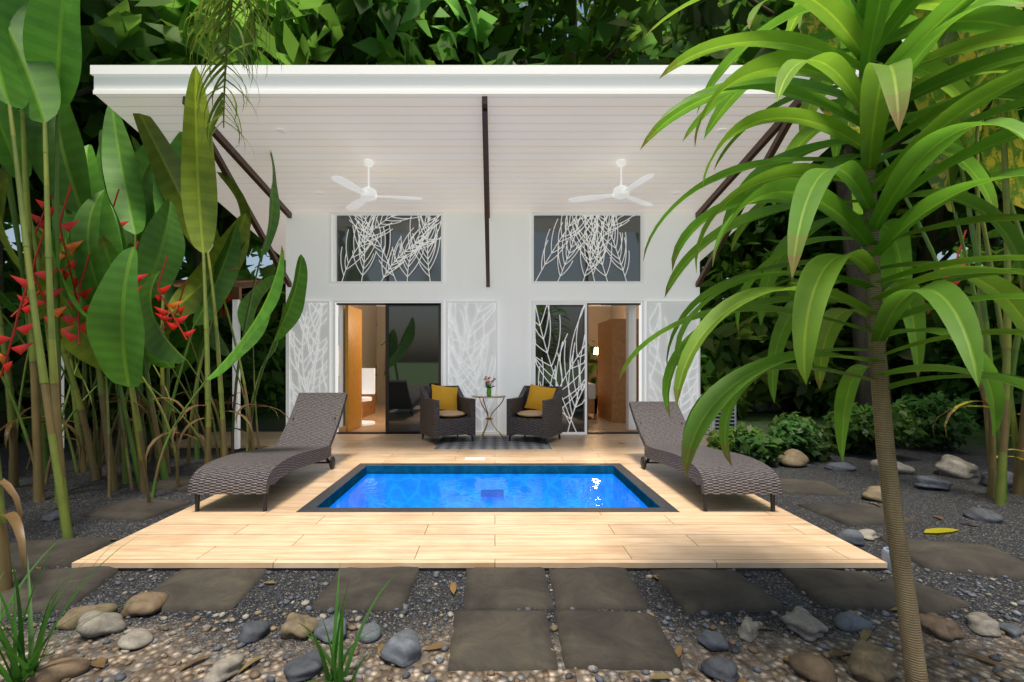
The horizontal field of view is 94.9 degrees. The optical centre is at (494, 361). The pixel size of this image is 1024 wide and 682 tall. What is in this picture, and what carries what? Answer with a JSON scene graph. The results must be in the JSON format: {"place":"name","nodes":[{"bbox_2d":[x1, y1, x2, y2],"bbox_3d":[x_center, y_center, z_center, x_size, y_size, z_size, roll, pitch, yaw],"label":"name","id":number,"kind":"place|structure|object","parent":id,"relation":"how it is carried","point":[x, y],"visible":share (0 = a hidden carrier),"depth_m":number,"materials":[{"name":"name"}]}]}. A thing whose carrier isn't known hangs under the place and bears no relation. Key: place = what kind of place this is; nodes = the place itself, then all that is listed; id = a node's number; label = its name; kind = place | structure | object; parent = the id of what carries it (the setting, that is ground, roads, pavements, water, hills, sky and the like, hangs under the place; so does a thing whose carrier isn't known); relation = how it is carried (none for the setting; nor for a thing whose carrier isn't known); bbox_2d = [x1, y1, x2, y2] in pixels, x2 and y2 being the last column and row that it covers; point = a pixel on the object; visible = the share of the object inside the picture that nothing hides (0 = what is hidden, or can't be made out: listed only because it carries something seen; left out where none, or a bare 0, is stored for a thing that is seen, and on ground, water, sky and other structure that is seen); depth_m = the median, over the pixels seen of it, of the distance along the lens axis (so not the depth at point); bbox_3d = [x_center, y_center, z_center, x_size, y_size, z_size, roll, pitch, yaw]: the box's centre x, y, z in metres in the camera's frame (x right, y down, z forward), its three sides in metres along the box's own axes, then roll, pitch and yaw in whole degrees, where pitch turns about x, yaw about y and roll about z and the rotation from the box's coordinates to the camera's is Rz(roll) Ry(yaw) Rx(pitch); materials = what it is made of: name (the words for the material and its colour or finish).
{"place":"outdoors","nodes":[
{"label":"outdoors","id":0,"kind":"place"},
{"bbox_2d":[172,0,301,158],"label":"palm frond","id":1,"kind":"object","parent":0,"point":[218,23],"visible":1,"depth_m":3.06,"materials":[{"name":"green plant"}]},
{"bbox_2d":[4,0,1001,298],"label":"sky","id":2,"kind":"structure","parent":0,"point":[250,260],"materials":[{"name":"white"}]},
{"bbox_2d":[0,401,1023,681],"bbox_3d":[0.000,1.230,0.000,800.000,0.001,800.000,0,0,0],"label":"ground","id":3,"kind":"structure","parent":0,"point":[86,493],"depth_m":2.37,"materials":[{"name":"grey gravel"}]},
{"bbox_2d":[0,0,307,591],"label":"heliconia","id":4,"kind":"object","parent":3,"relation":"on","point":[117,308],"visible":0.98,"depth_m":4.44,"materials":[{"name":"green plant"}]},
{"bbox_2d":[61,279,285,448],"bbox_3d":[-4.700,-0.215,7.720,2.600,2.790,2.960,0,0,0],"label":"post","id":5,"kind":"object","parent":3,"relation":"on","point":[240,288],"depth_m":6.34,"materials":[{"name":"white"}]},
{"bbox_2d":[72,432,886,570],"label":"deck","id":6,"kind":"structure","parent":3,"relation":"on","point":[745,532],"depth_m":3.24,"materials":[{"name":"brown wood"}]},
{"bbox_2d":[188,393,347,511],"bbox_3d":[-2.093,0.780,4.700,0.652,0.801,2.126,0,0,0],"label":"lounger","id":7,"kind":"object","parent":6,"relation":"on","point":[307,436],"visible":1,"depth_m":4.30,"materials":[{"name":"wicker"}]},
{"bbox_2d":[90,65,858,434],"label":"house","id":8,"kind":"structure","parent":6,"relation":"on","point":[498,257],"depth_m":7.14,"materials":[{"name":"white paint"}]},
{"bbox_2d":[331,160,421,209],"bbox_3d":[-1.547,-2.385,6.151,1.152,0.511,1.238,0,0,0],"label":"ceiling fan","id":9,"kind":"object","parent":8,"relation":"attached to","point":[368,193],"visible":1,"depth_m":6.15,"materials":[{"name":"white metal"}]},
{"bbox_2d":[338,305,638,431],"bbox_3d":[-0.035,-0.610,10.190,6.393,3.640,5.201,0,0,0],"label":"interior","id":10,"kind":"object","parent":8,"relation":"attached to","point":[613,332],"visible":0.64,"depth_m":8.99,"materials":[{"name":"beige wood"}]},
{"bbox_2d":[568,160,654,205],"bbox_3d":[1.612,-2.396,6.095,1.224,0.489,1.157,0,0,0],"label":"ceiling fan","id":11,"kind":"object","parent":8,"relation":"attached to","point":[620,191],"visible":1,"depth_m":6.19,"materials":[{"name":"white metal"}]},
{"bbox_2d":[465,458,484,459],"bbox_3d":[-0.240,1.178,5.680,0.240,0.004,0.120,0,0,0],"label":"skimmer lid","id":12,"kind":"object","parent":6,"relation":"on","point":[474,458],"visible":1,"depth_m":5.66,"materials":[{"name":"white plastic"}]},
{"bbox_2d":[317,466,660,507],"bbox_3d":[-0.055,1.705,4.553,2.790,1.050,1.535,0,0,0],"label":"pool basin","id":13,"kind":"object","parent":6,"relation":"in","point":[550,488],"visible":0.15,"depth_m":5.32,"materials":[{"name":"tile"}]},
{"bbox_2d":[296,463,678,511],"bbox_3d":[-0.055,1.228,4.553,3.010,0.103,1.755,0,0,0],"label":"pool coping","id":14,"kind":"object","parent":13,"relation":"on","point":[637,482],"visible":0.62,"depth_m":4.22,"materials":[{"name":"grey tile"}]},
{"bbox_2d":[434,436,551,448],"bbox_3d":[-0.025,1.176,6.830,1.590,0.008,1.060,0,0,0],"label":"rug","id":15,"kind":"object","parent":6,"relation":"on","point":[492,442],"visible":0.8,"depth_m":6.79,"materials":[{"name":"black fabric"}]},
{"bbox_2d":[420,384,475,444],"bbox_3d":[-0.713,0.764,7.020,0.640,0.836,0.620,0,0,-28],"label":"armchair","id":16,"kind":"object","parent":15,"relation":"on","point":[447,410],"visible":1,"depth_m":6.89,"materials":[{"name":"wicker"}]},
{"bbox_2d":[472,376,505,441],"bbox_3d":[-0.090,0.703,7.050,0.510,0.962,0.510,0,0,0],"label":"side table","id":17,"kind":"object","parent":15,"relation":"on","point":[488,392],"visible":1,"depth_m":7.02,"materials":[{"name":"white metal"}]},
{"bbox_2d":[507,384,561,444],"bbox_3d":[0.598,0.764,7.020,0.640,0.836,0.620,0,0,28],"label":"armchair","id":18,"kind":"object","parent":15,"relation":"on","point":[534,410],"visible":0.95,"depth_m":6.88,"materials":[{"name":"wicker"}]},
{"bbox_2d":[629,401,781,511],"bbox_3d":[1.938,0.835,4.718,0.652,0.691,2.160,0,0,0],"label":"lounger","id":19,"kind":"object","parent":6,"relation":"on","point":[710,471],"visible":0.91,"depth_m":4.10,"materials":[{"name":"wicker"}]},
{"bbox_2d":[0,528,958,681],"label":"grass clumps","id":20,"kind":"object","parent":3,"relation":"on","point":[23,669],"visible":0.94,"depth_m":1.79,"materials":[{"name":"green plant"}]},
{"bbox_2d":[0,458,1023,671],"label":"stepping stones","id":21,"kind":"object","parent":3,"relation":"on","point":[491,632],"visible":0.77,"depth_m":2.45,"materials":[{"name":"stone"}]},
{"bbox_2d":[0,189,1023,445],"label":"understory","id":22,"kind":"object","parent":3,"relation":"on","point":[726,347],"visible":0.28,"depth_m":9.91,"materials":[{"name":"green plant"}]},
{"bbox_2d":[0,0,1023,442],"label":"forest","id":23,"kind":"object","parent":3,"relation":"on","point":[150,32],"depth_m":9.95,"materials":[{"name":"green plant"}]},
{"bbox_2d":[1,449,1023,681],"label":"river rocks","id":24,"kind":"object","parent":3,"relation":"on","point":[867,661],"visible":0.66,"depth_m":2.08,"materials":[{"name":"grey stone"}]},
{"bbox_2d":[36,495,1008,681],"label":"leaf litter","id":25,"kind":"object","parent":3,"relation":"on","point":[100,661],"visible":0.66,"depth_m":1.94,"materials":[{"name":"brown plant"}]},
{"bbox_2d":[700,394,735,433],"bbox_3d":[3.593,0.900,7.744,0.374,0.660,0.812,0,0,0],"label":"ac unit","id":26,"kind":"object","parent":3,"relation":"on","point":[714,424],"visible":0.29,"depth_m":7.35,"materials":[{"name":"white metal"}]},
{"bbox_2d":[700,389,824,412],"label":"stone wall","id":27,"kind":"structure","parent":3,"relation":"on","point":[767,406],"depth_m":11.21,"materials":[{"name":"grey stone"}]},
{"bbox_2d":[618,0,1023,681],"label":"dracaena","id":28,"kind":"object","parent":3,"relation":"on","point":[876,95],"depth_m":1.69,"materials":[{"name":"green plant"}]},
{"bbox_2d":[706,390,979,466],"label":"shrubs","id":29,"kind":"object","parent":3,"relation":"on","point":[811,439],"visible":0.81,"depth_m":5.94,"materials":[{"name":"green plant"}]},
{"bbox_2d":[881,547,891,571],"bbox_3d":[2.359,1.173,2.772,0.120,0.115,0.120,0,0,0],"label":"rock","id":30,"kind":"object","parent":3,"relation":"on","point":[885,556],"visible":0.27,"depth_m":2.76,"materials":[{"name":"grey stone"}]},
{"bbox_2d":[800,5,1023,504],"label":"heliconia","id":31,"kind":"object","parent":3,"relation":"on","point":[1002,158],"visible":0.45,"depth_m":4.15,"materials":[{"name":"green plant"}]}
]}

